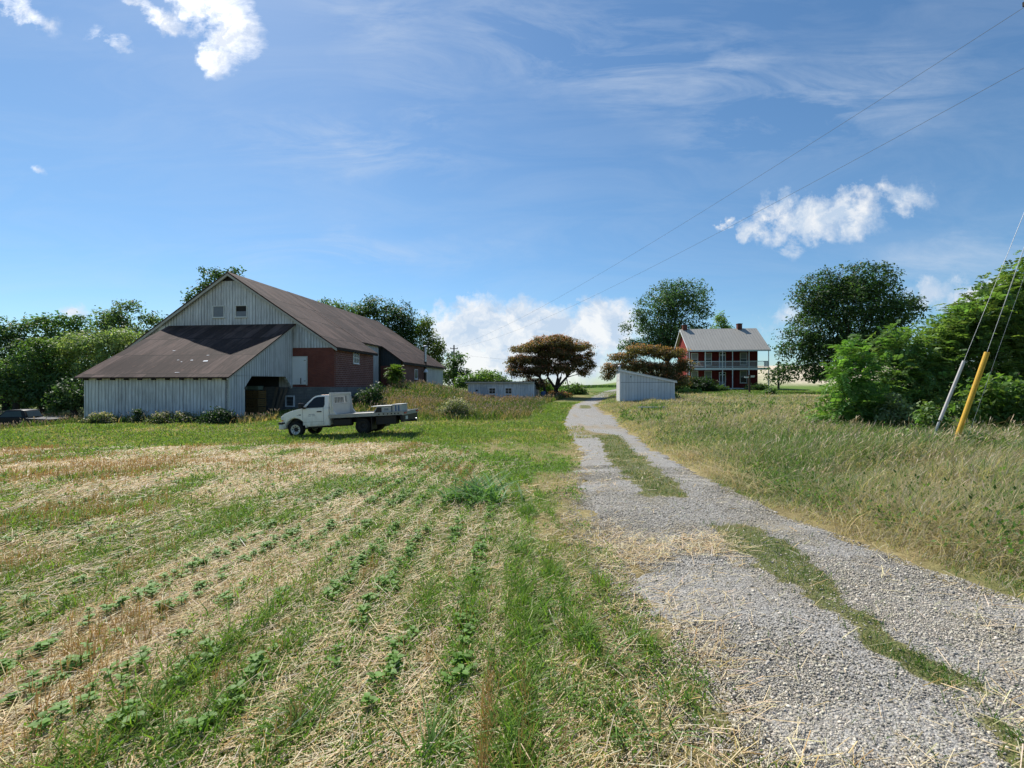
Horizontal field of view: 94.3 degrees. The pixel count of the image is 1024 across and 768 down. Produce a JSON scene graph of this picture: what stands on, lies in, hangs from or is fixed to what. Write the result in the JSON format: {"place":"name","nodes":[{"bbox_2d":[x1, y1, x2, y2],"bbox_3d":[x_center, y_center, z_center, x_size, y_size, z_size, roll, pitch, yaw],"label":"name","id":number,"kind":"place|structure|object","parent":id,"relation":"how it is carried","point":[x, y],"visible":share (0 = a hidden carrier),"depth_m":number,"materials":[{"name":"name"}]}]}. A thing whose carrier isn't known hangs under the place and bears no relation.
{"place":"outdoors","nodes":[
{"label":"outdoors","id":0,"kind":"place"},
{"bbox_2d":[0,393,594,449],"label":"yard grass","id":1,"kind":"structure","parent":0,"point":[155,437],"depth_m":23.56,"materials":[{"name":"plant"}]},
{"bbox_2d":[0,366,1023,767],"bbox_3d":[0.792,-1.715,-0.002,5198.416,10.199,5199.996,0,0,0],"label":"ground","id":2,"kind":"structure","parent":0,"point":[910,554],"depth_m":4.40,"materials":[{"name":"plant"}]},
{"bbox_2d":[0,315,43,409],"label":"broadleaf tree","id":3,"kind":"object","parent":2,"relation":"on","point":[6,332],"visible":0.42,"depth_m":57.83,"materials":[{"name":"green plant"}]},
{"bbox_2d":[0,409,67,425],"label":"parked pickup","id":4,"kind":"object","parent":2,"relation":"on","point":[16,415],"visible":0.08,"depth_m":35.36,"materials":[{"name":"black paint"}]},
{"bbox_2d":[0,358,71,409],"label":"overgrown tree","id":5,"kind":"object","parent":2,"relation":"on","point":[13,391],"visible":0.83,"depth_m":46.19,"materials":[{"name":"green plant"}]},
{"bbox_2d":[5,312,69,409],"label":"broadleaf tree","id":6,"kind":"object","parent":2,"relation":"on","point":[44,325],"visible":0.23,"depth_m":59.44,"materials":[{"name":"green plant"}]},
{"bbox_2d":[0,335,82,412],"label":"overgrown tree","id":7,"kind":"object","parent":2,"relation":"on","point":[43,372],"visible":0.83,"depth_m":47.39,"materials":[{"name":"green plant"}]},
{"bbox_2d":[40,376,83,416],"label":"overgrown tree","id":8,"kind":"object","parent":2,"relation":"on","point":[71,399],"visible":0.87,"depth_m":43.54,"materials":[{"name":"green plant"}]},
{"bbox_2d":[39,310,103,405],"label":"broadleaf tree","id":9,"kind":"object","parent":2,"relation":"on","point":[71,321],"visible":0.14,"depth_m":59.53,"materials":[{"name":"green plant"}]},
{"bbox_2d":[67,654,91,672],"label":"bean seedling","id":10,"kind":"object","parent":2,"relation":"on","point":[80,658],"visible":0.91,"depth_m":2.83,"materials":[{"name":"green plant"}]},
{"bbox_2d":[42,325,141,396],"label":"overgrown tree","id":11,"kind":"object","parent":2,"relation":"on","point":[112,343],"visible":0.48,"depth_m":48.73,"materials":[{"name":"green plant"}]},
{"bbox_2d":[78,411,119,423],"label":"flowering weed","id":12,"kind":"object","parent":2,"relation":"on","point":[104,417],"visible":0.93,"depth_m":30.11,"materials":[{"name":"green plant"}]},
{"bbox_2d":[108,705,131,727],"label":"bean seedling","id":13,"kind":"object","parent":2,"relation":"on","point":[120,712],"visible":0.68,"depth_m":2.34,"materials":[{"name":"green plant"}]},
{"bbox_2d":[81,299,167,343],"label":"broadleaf tree","id":14,"kind":"object","parent":2,"relation":"on","point":[112,318],"visible":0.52,"depth_m":57.50,"materials":[{"name":"green plant"}]},
{"bbox_2d":[127,408,145,422],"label":"weed bush","id":15,"kind":"object","parent":2,"relation":"on","point":[137,412],"visible":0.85,"depth_m":30.35,"materials":[{"name":"green plant"}]},
{"bbox_2d":[134,652,148,675],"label":"bean seedling","id":16,"kind":"object","parent":2,"relation":"on","point":[137,659],"visible":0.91,"depth_m":2.83,"materials":[{"name":"green plant"}]},
{"bbox_2d":[94,701,198,767],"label":"grass tuft","id":17,"kind":"object","parent":2,"relation":"on","point":[158,737],"visible":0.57,"depth_m":2.22,"materials":[{"name":"plant"}]},
{"bbox_2d":[140,409,174,423],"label":"flowering weed","id":18,"kind":"object","parent":2,"relation":"on","point":[165,415],"visible":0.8,"depth_m":30.11,"materials":[{"name":"green plant"}]},
{"bbox_2d":[165,410,198,422],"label":"flowering weed","id":19,"kind":"object","parent":2,"relation":"on","point":[183,417],"visible":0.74,"depth_m":30.16,"materials":[{"name":"green plant"}]},
{"bbox_2d":[180,265,246,303],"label":"cottonwood tree","id":20,"kind":"object","parent":2,"relation":"on","point":[215,275],"visible":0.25,"depth_m":57.39,"materials":[{"name":"green plant"}]},
{"bbox_2d":[195,405,240,423],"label":"weed bush","id":21,"kind":"object","parent":2,"relation":"on","point":[222,416],"visible":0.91,"depth_m":29.65,"materials":[{"name":"green plant"}]},
{"bbox_2d":[0,455,494,738],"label":"seedlings","id":22,"kind":"object","parent":2,"relation":"on","point":[253,659],"visible":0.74,"depth_m":3.47,"materials":[{"name":"green leaf"}]},
{"bbox_2d":[246,406,265,412],"bbox_3d":[-20.688,2.060,38.438,1.050,0.640,1.000,0,0,5],"label":"wooden crate","id":23,"kind":"object","parent":2,"relation":"on","point":[254,409],"visible":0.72,"depth_m":37.96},
{"bbox_2d":[246,398,265,406],"bbox_3d":[-20.688,1.400,38.438,1.050,0.640,1.000,0,0,10],"label":"wooden crate","id":24,"kind":"object","parent":23,"relation":"on","point":[254,402],"visible":1,"depth_m":38.00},
{"bbox_2d":[246,390,265,397],"bbox_3d":[-20.688,0.740,38.438,1.050,0.640,1.000,0,0,5],"label":"wooden crate","id":25,"kind":"object","parent":24,"relation":"on","point":[257,395],"visible":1,"depth_m":38.00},
{"bbox_2d":[74,272,445,418],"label":"barn","id":26,"kind":"structure","parent":2,"relation":"on","point":[224,340],"depth_m":39.18,"materials":[{"name":"grey wood"}]},
{"bbox_2d":[212,306,224,317],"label":"window","id":27,"kind":"structure","parent":26,"relation":"in","point":[217,311],"depth_m":40.23,"materials":[{"name":"glass"}]},
{"bbox_2d":[234,305,247,317],"bbox_3d":[-22.792,-6.185,39.957,1.180,1.070,0.130,0,0,7],"label":"window","id":28,"kind":"structure","parent":26,"relation":"in","point":[240,310],"depth_m":39.97,"materials":[{"name":"white paint"}]},
{"bbox_2d":[292,356,307,384],"bbox_3d":[-17.579,-1.180,39.322,1.340,2.400,0.104,0,0,7],"label":"door","id":29,"kind":"structure","parent":26,"relation":"in","point":[299,363],"depth_m":39.30,"materials":[{"name":"white paint"}]},
{"bbox_2d":[0,379,566,429],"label":"bank grass","id":30,"kind":"structure","parent":2,"relation":"on","point":[477,416],"depth_m":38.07,"materials":[{"name":"plant"}]},
{"bbox_2d":[0,439,573,767],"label":"stubble stalks","id":31,"kind":"object","parent":2,"relation":"on","point":[129,631],"visible":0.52,"depth_m":4.48,"materials":[{"name":"plant"}]},
{"bbox_2d":[215,684,371,756],"bbox_3d":[-1.040,1.637,2.260,0.719,0.173,0.566,0,0,0],"label":"grass tuft","id":32,"kind":"object","parent":2,"relation":"on","point":[293,715],"visible":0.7,"depth_m":2.34,"materials":[{"name":"plant"}]},
{"bbox_2d":[263,670,359,731],"bbox_3d":[-0.957,1.642,2.439,0.430,0.170,0.512,0,0,0],"label":"grass tuft","id":33,"kind":"object","parent":2,"relation":"on","point":[313,698],"visible":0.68,"depth_m":2.50,"materials":[{"name":"plant"}]},
{"bbox_2d":[318,296,363,315],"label":"broadleaf tree","id":34,"kind":"object","parent":2,"relation":"on","point":[346,307],"visible":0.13,"depth_m":81.34,"materials":[{"name":"green plant"}]},
{"bbox_2d":[312,567,383,593],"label":"grass tuft","id":35,"kind":"object","parent":2,"relation":"on","point":[352,580],"visible":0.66,"depth_m":4.09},
{"bbox_2d":[278,392,418,435],"bbox_3d":[-7.543,1.304,22.434,6.282,1.970,2.470,-3,0,6],"label":"flatbed truck","id":36,"kind":"object","parent":2,"relation":"on","point":[316,414],"visible":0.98,"depth_m":21.67,"materials":[{"name":"paint"}]},
{"bbox_2d":[371,405,391,412],"bbox_3d":[-5.792,1.086,21.648,0.950,0.320,0.900,-3,0,6],"label":"tool chest","id":37,"kind":"object","parent":36,"relation":"on","point":[383,408],"visible":0.79,"depth_m":21.22,"materials":[{"name":"paint"}]},
{"bbox_2d":[391,403,407,411],"bbox_3d":[-5.092,1.027,21.575,0.480,0.360,0.840,-3,0,6],"label":"storage bin","id":38,"kind":"object","parent":36,"relation":"on","point":[400,407],"visible":0.93,"depth_m":21.19,"materials":[{"name":"paint"}]},
{"bbox_2d":[352,381,386,405],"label":"weed bush","id":39,"kind":"object","parent":2,"relation":"on","point":[373,395],"visible":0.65,"depth_m":37.70,"materials":[{"name":"green plant"}]},
{"bbox_2d":[361,692,378,708],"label":"bean seedling","id":40,"kind":"object","parent":2,"relation":"on","point":[367,697],"visible":0.94,"depth_m":2.47,"materials":[{"name":"green plant"}]},
{"bbox_2d":[350,293,396,326],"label":"broadleaf tree","id":41,"kind":"object","parent":2,"relation":"on","point":[368,309],"visible":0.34,"depth_m":83.15,"materials":[{"name":"green plant"}]},
{"bbox_2d":[356,537,395,560],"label":"grass tuft","id":42,"kind":"object","parent":2,"relation":"on","point":[378,552],"visible":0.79,"depth_m":4.84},
{"bbox_2d":[382,364,405,386],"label":"tree of heaven","id":43,"kind":"object","parent":2,"relation":"on","point":[394,377],"visible":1,"depth_m":48.72,"materials":[{"name":"green plant"}]},
{"bbox_2d":[0,439,793,767],"bbox_3d":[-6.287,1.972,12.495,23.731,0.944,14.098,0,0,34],"label":"field weeds","id":44,"kind":"object","parent":2,"relation":"on","point":[505,758],"visible":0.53,"depth_m":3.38,"materials":[{"name":"green plant"}]},
{"bbox_2d":[377,296,430,349],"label":"broadleaf tree","id":45,"kind":"object","parent":2,"relation":"on","point":[401,325],"visible":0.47,"depth_m":81.22,"materials":[{"name":"green plant"}]},
{"bbox_2d":[378,548,439,578],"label":"grass tuft","id":46,"kind":"object","parent":2,"relation":"on","point":[411,562],"visible":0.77,"depth_m":4.55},
{"bbox_2d":[410,312,449,369],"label":"broadleaf tree","id":47,"kind":"object","parent":2,"relation":"on","point":[434,351],"visible":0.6,"depth_m":79.39,"materials":[{"name":"green plant"}]},
{"bbox_2d":[404,594,463,630],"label":"grass tuft","id":48,"kind":"object","parent":2,"relation":"on","point":[437,615],"visible":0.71,"depth_m":3.47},
{"bbox_2d":[390,662,477,709],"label":"grass tuft","id":49,"kind":"object","parent":2,"relation":"on","point":[429,682],"visible":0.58,"depth_m":2.67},
{"bbox_2d":[328,680,541,767],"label":"grass tuft","id":50,"kind":"object","parent":2,"relation":"on","point":[433,736],"visible":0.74,"depth_m":2.17,"materials":[{"name":"plant"}]},
{"bbox_2d":[426,476,487,501],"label":"grass tuft","id":51,"kind":"object","parent":2,"relation":"on","point":[450,495],"visible":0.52,"depth_m":7.59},
{"bbox_2d":[442,350,472,386],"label":"locust tree","id":52,"kind":"object","parent":2,"relation":"on","point":[454,364],"visible":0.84,"depth_m":85.31,"materials":[{"name":"green plant"}]},
{"bbox_2d":[436,396,478,416],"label":"weed bush","id":53,"kind":"object","parent":2,"relation":"on","point":[460,406],"visible":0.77,"depth_m":33.73,"materials":[{"name":"green plant"}]},
{"bbox_2d":[403,467,522,505],"bbox_3d":[-0.701,1.601,7.855,2.249,0.557,2.504,0,0,0],"label":"grass tuft","id":54,"kind":"object","parent":2,"relation":"on","point":[488,492],"visible":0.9,"depth_m":7.54,"materials":[{"name":"plant"}]},
{"bbox_2d":[419,560,506,594],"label":"grass tuft","id":55,"kind":"object","parent":2,"relation":"on","point":[466,572],"visible":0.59,"depth_m":4.11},
{"bbox_2d":[451,372,485,390],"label":"bush","id":56,"kind":"object","parent":2,"relation":"on","point":[460,383],"visible":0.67,"depth_m":69.60,"materials":[{"name":"green plant"}]},
{"bbox_2d":[442,632,517,680],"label":"grass tuft","id":57,"kind":"object","parent":2,"relation":"on","point":[496,666],"visible":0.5,"depth_m":2.90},
{"bbox_2d":[473,368,505,380],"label":"bush","id":58,"kind":"object","parent":2,"relation":"on","point":[486,374],"visible":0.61,"depth_m":71.10,"materials":[{"name":"green plant"}]},
{"bbox_2d":[441,690,555,767],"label":"grass tuft","id":59,"kind":"object","parent":2,"relation":"on","point":[490,731],"visible":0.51,"depth_m":2.23,"materials":[{"name":"plant"}]},
{"bbox_2d":[465,381,538,398],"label":"chicken coop","id":60,"kind":"structure","parent":2,"relation":"on","point":[514,388],"depth_m":55.61,"materials":[{"name":"white wood"}]},
{"bbox_2d":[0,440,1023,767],"bbox_3d":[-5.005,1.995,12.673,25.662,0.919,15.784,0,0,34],"label":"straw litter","id":61,"kind":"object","parent":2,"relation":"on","point":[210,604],"visible":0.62,"depth_m":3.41,"materials":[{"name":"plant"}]},
{"bbox_2d":[510,495,541,514],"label":"grass tuft","id":62,"kind":"object","parent":2,"relation":"on","point":[533,508],"visible":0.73,"depth_m":6.75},
{"bbox_2d":[496,530,557,556],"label":"grass tuft","id":63,"kind":"object","parent":2,"relation":"on","point":[521,543],"visible":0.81,"depth_m":5.01,"materials":[{"name":"plant"}]},
{"bbox_2d":[492,580,578,623],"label":"grass tuft","id":64,"kind":"object","parent":2,"relation":"on","point":[545,606],"visible":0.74,"depth_m":3.59,"materials":[{"name":"plant"}]},
{"bbox_2d":[491,704,585,761],"bbox_3d":[0.123,1.642,2.303,0.486,0.157,0.631,0,0,0],"label":"grass tuft","id":65,"kind":"object","parent":2,"relation":"on","point":[558,728],"visible":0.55,"depth_m":2.24,"materials":[{"name":"plant"}]},
{"bbox_2d":[502,333,597,397],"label":"mimosa tree","id":66,"kind":"object","parent":2,"relation":"on","point":[562,349],"visible":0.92,"depth_m":56.97,"materials":[{"name":"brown plant"}]},
{"bbox_2d":[528,655,602,706],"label":"grass tuft","id":67,"kind":"object","parent":2,"relation":"on","point":[565,687],"visible":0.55,"depth_m":2.62,"materials":[{"name":"plant"}]},
{"bbox_2d":[558,380,589,394],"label":"bush","id":68,"kind":"object","parent":2,"relation":"on","point":[575,389],"visible":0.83,"depth_m":65.51,"materials":[{"name":"green plant"}]},
{"bbox_2d":[538,611,621,650],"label":"grass tuft","id":69,"kind":"object","parent":2,"relation":"on","point":[569,632],"visible":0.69,"depth_m":3.22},
{"bbox_2d":[355,430,807,767],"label":"verge grass","id":70,"kind":"structure","parent":2,"relation":"on","point":[557,568],"depth_m":3.61,"materials":[{"name":"plant"}]},
{"bbox_2d":[559,385,615,388],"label":"corn crop","id":71,"kind":"object","parent":2,"relation":"on","point":[598,386],"visible":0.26,"depth_m":125.28,"materials":[{"name":"green plant"}]},
{"bbox_2d":[540,676,667,757],"bbox_3d":[0.530,1.649,2.375,0.626,0.148,0.556,0,0,37],"label":"grass tuft","id":72,"kind":"object","parent":2,"relation":"on","point":[616,713],"visible":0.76,"depth_m":2.40,"materials":[{"name":"plant"}]},
{"bbox_2d":[571,618,658,682],"bbox_3d":[0.649,1.634,2.964,0.659,0.205,0.751,0,0,0],"label":"grass tuft","id":73,"kind":"object","parent":2,"relation":"on","point":[614,652],"visible":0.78,"depth_m":2.93,"materials":[{"name":"plant"}]},
{"bbox_2d":[614,365,676,401],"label":"lean to shed","id":74,"kind":"object","parent":2,"relation":"on","point":[631,385],"visible":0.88,"depth_m":44.75,"materials":[{"name":"metal"}]},
{"bbox_2d":[599,342,699,386],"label":"mimosa tree","id":75,"kind":"object","parent":2,"relation":"on","point":[670,370],"visible":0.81,"depth_m":58.19,"materials":[{"name":"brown plant"}]},
{"bbox_2d":[600,689,730,766],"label":"grass tuft","id":76,"kind":"object","parent":2,"relation":"on","point":[670,725],"visible":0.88,"depth_m":2.29,"materials":[{"name":"plant"}]},
{"bbox_2d":[617,275,716,362],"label":"oak tree","id":77,"kind":"object","parent":2,"relation":"on","point":[667,329],"visible":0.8,"depth_m":91.00,"materials":[{"name":"green plant"}]},
{"bbox_2d":[675,388,705,393],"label":"shrub","id":78,"kind":"object","parent":2,"relation":"on","point":[692,391],"visible":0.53,"depth_m":55.48,"materials":[{"name":"green plant"}]},
{"bbox_2d":[677,374,718,390],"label":"shrub","id":79,"kind":"object","parent":2,"relation":"on","point":[703,383],"visible":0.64,"depth_m":64.85,"materials":[{"name":"green plant"}]},
{"bbox_2d":[710,310,734,328],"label":"ash tree","id":80,"kind":"object","parent":2,"relation":"on","point":[722,323],"visible":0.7,"depth_m":104.64,"materials":[{"name":"green plant"}]},
{"bbox_2d":[675,323,770,388],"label":"brick farmhouse","id":81,"kind":"object","parent":2,"relation":"on","point":[727,357],"visible":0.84,"depth_m":73.62,"materials":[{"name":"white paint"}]},
{"bbox_2d":[719,352,725,367],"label":"door","id":82,"kind":"structure","parent":81,"relation":"in","point":[720,353],"depth_m":73.68,"materials":[{"name":"white paint"}]},
{"bbox_2d":[719,372,725,386],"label":"door","id":83,"kind":"structure","parent":81,"relation":"in","point":[720,373],"depth_m":73.68,"materials":[{"name":"white paint"}]},
{"bbox_2d":[740,371,746,382],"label":"window","id":84,"kind":"structure","parent":81,"relation":"in","point":[743,374],"depth_m":73.34,"materials":[{"name":"glass"}]},
{"bbox_2d":[589,389,860,397],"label":"lawn grass","id":85,"kind":"structure","parent":2,"relation":"on","point":[754,392],"depth_m":62.75,"materials":[{"name":"plant"}]},
{"bbox_2d":[744,382,773,389],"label":"shrub","id":86,"kind":"object","parent":2,"relation":"on","point":[757,386],"visible":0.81,"depth_m":67.43,"materials":[{"name":"green plant"}]},
{"bbox_2d":[761,386,779,393],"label":"shrub","id":87,"kind":"object","parent":2,"relation":"on","point":[773,390],"visible":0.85,"depth_m":57.81,"materials":[{"name":"green plant"}]},
{"bbox_2d":[595,392,1023,603],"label":"meadow grass","id":88,"kind":"structure","parent":2,"relation":"on","point":[965,469],"depth_m":8.21,"materials":[{"name":"plant"}]},
{"bbox_2d":[610,390,1023,531],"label":"meadow seed heads","id":89,"kind":"object","parent":2,"relation":"on","point":[839,443],"visible":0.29,"depth_m":10.72,"materials":[{"name":"plant"}]},
{"bbox_2d":[618,397,1023,561],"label":"meadow weeds","id":90,"kind":"object","parent":2,"relation":"on","point":[1014,525],"visible":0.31,"depth_m":7.60,"materials":[{"name":"green plant"}]},
{"bbox_2d":[651,436,1023,570],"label":"bent straw","id":91,"kind":"object","parent":2,"relation":"on","point":[755,485],"visible":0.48,"depth_m":7.72,"materials":[{"name":"plant"}]},
{"bbox_2d":[758,258,931,390],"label":"maple tree","id":92,"kind":"object","parent":2,"relation":"on","point":[855,292],"visible":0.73,"depth_m":60.60,"materials":[{"name":"green plant"}]},
{"bbox_2d":[801,334,913,425],"bbox_3d":[11.620,0.159,15.951,3.340,3.837,2.529,0,0,25],"label":"sumac bush","id":93,"kind":"object","parent":2,"relation":"on","point":[857,403],"visible":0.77,"depth_m":15.77,"materials":[{"name":"green plant"}]},
{"bbox_2d":[871,392,919,427],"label":"goldenrod weed","id":94,"kind":"object","parent":2,"relation":"on","point":[897,410],"visible":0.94,"depth_m":14.89,"materials":[{"name":"green plant"}]},
{"bbox_2d":[856,319,972,418],"bbox_3d":[15.796,-0.179,18.952,4.898,4.830,3.197,0,0,0],"label":"sumac bush","id":95,"kind":"object","parent":2,"relation":"on","point":[915,365],"visible":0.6,"depth_m":18.50,"materials":[{"name":"green plant"}]},
{"bbox_2d":[903,401,958,433],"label":"weed bush","id":96,"kind":"object","parent":2,"relation":"on","point":[928,414],"visible":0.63,"depth_m":12.77,"materials":[{"name":"green plant"}]},
{"bbox_2d":[903,250,1023,416],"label":"sumac bush","id":97,"kind":"object","parent":2,"relation":"on","point":[955,329],"visible":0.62,"depth_m":18.86,"materials":[{"name":"green plant"}]},
{"bbox_2d":[936,429,991,441],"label":"weed bush","id":98,"kind":"object","parent":2,"relation":"on","point":[963,433],"visible":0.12,"depth_m":10.86,"materials":[{"name":"green plant"}]},
{"bbox_2d":[933,214,1023,435],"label":"guy wire","id":99,"kind":"object","parent":2,"relation":"attached to","point":[951,392],"visible":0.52,"depth_m":11.41,"materials":[{"name":"metal"}]},
{"bbox_2d":[942,372,1023,427],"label":"weed bush","id":100,"kind":"object","parent":2,"relation":"on","point":[1006,410],"visible":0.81,"depth_m":13.83,"materials":[{"name":"green plant"}]},
{"bbox_2d":[957,435,1009,448],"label":"pokeweed","id":101,"kind":"object","parent":2,"relation":"on","point":[978,440],"visible":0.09,"depth_m":10.15,"materials":[{"name":"green plant"}]},
{"bbox_2d":[954,248,1023,439],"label":"guy wire","id":102,"kind":"object","parent":2,"relation":"attached to","point":[973,390],"visible":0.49,"depth_m":10.66,"materials":[{"name":"yellow plastic"}]},
{"bbox_3d":[14.600,-4.645,12.600,2.000,13.350,0.400,0,0,0],"label":"utility pole","id":103,"kind":"object","parent":2,"relation":"on","visible":0},
{"bbox_2d":[457,8,1022,345],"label":"power line","id":104,"kind":"object","parent":103,"relation":"attached to","point":[812,142],"visible":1,"depth_m":18.50,"materials":[{"name":"grey metal"}]},
{"bbox_2d":[480,68,1022,342],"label":"power line","id":105,"kind":"object","parent":103,"relation":"attached to","point":[822,177],"visible":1,"depth_m":18.14,"materials":[{"name":"grey metal"}]},
{"bbox_2d":[0,0,1023,384],"label":"sky","id":106,"kind":"structure","parent":0,"point":[476,164],"materials":[{"name":"blue"}]},
{"bbox_2d":[531,389,1023,767],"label":"gravel road","id":107,"kind":"structure","parent":0,"point":[587,415],"depth_m":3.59,"materials":[{"name":"gravel"}]},
{"bbox_2d":[577,423,1023,767],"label":"track grass","id":108,"kind":"structure","parent":107,"relation":"on","point":[943,668],"depth_m":3.87,"materials":[{"name":"plant"}]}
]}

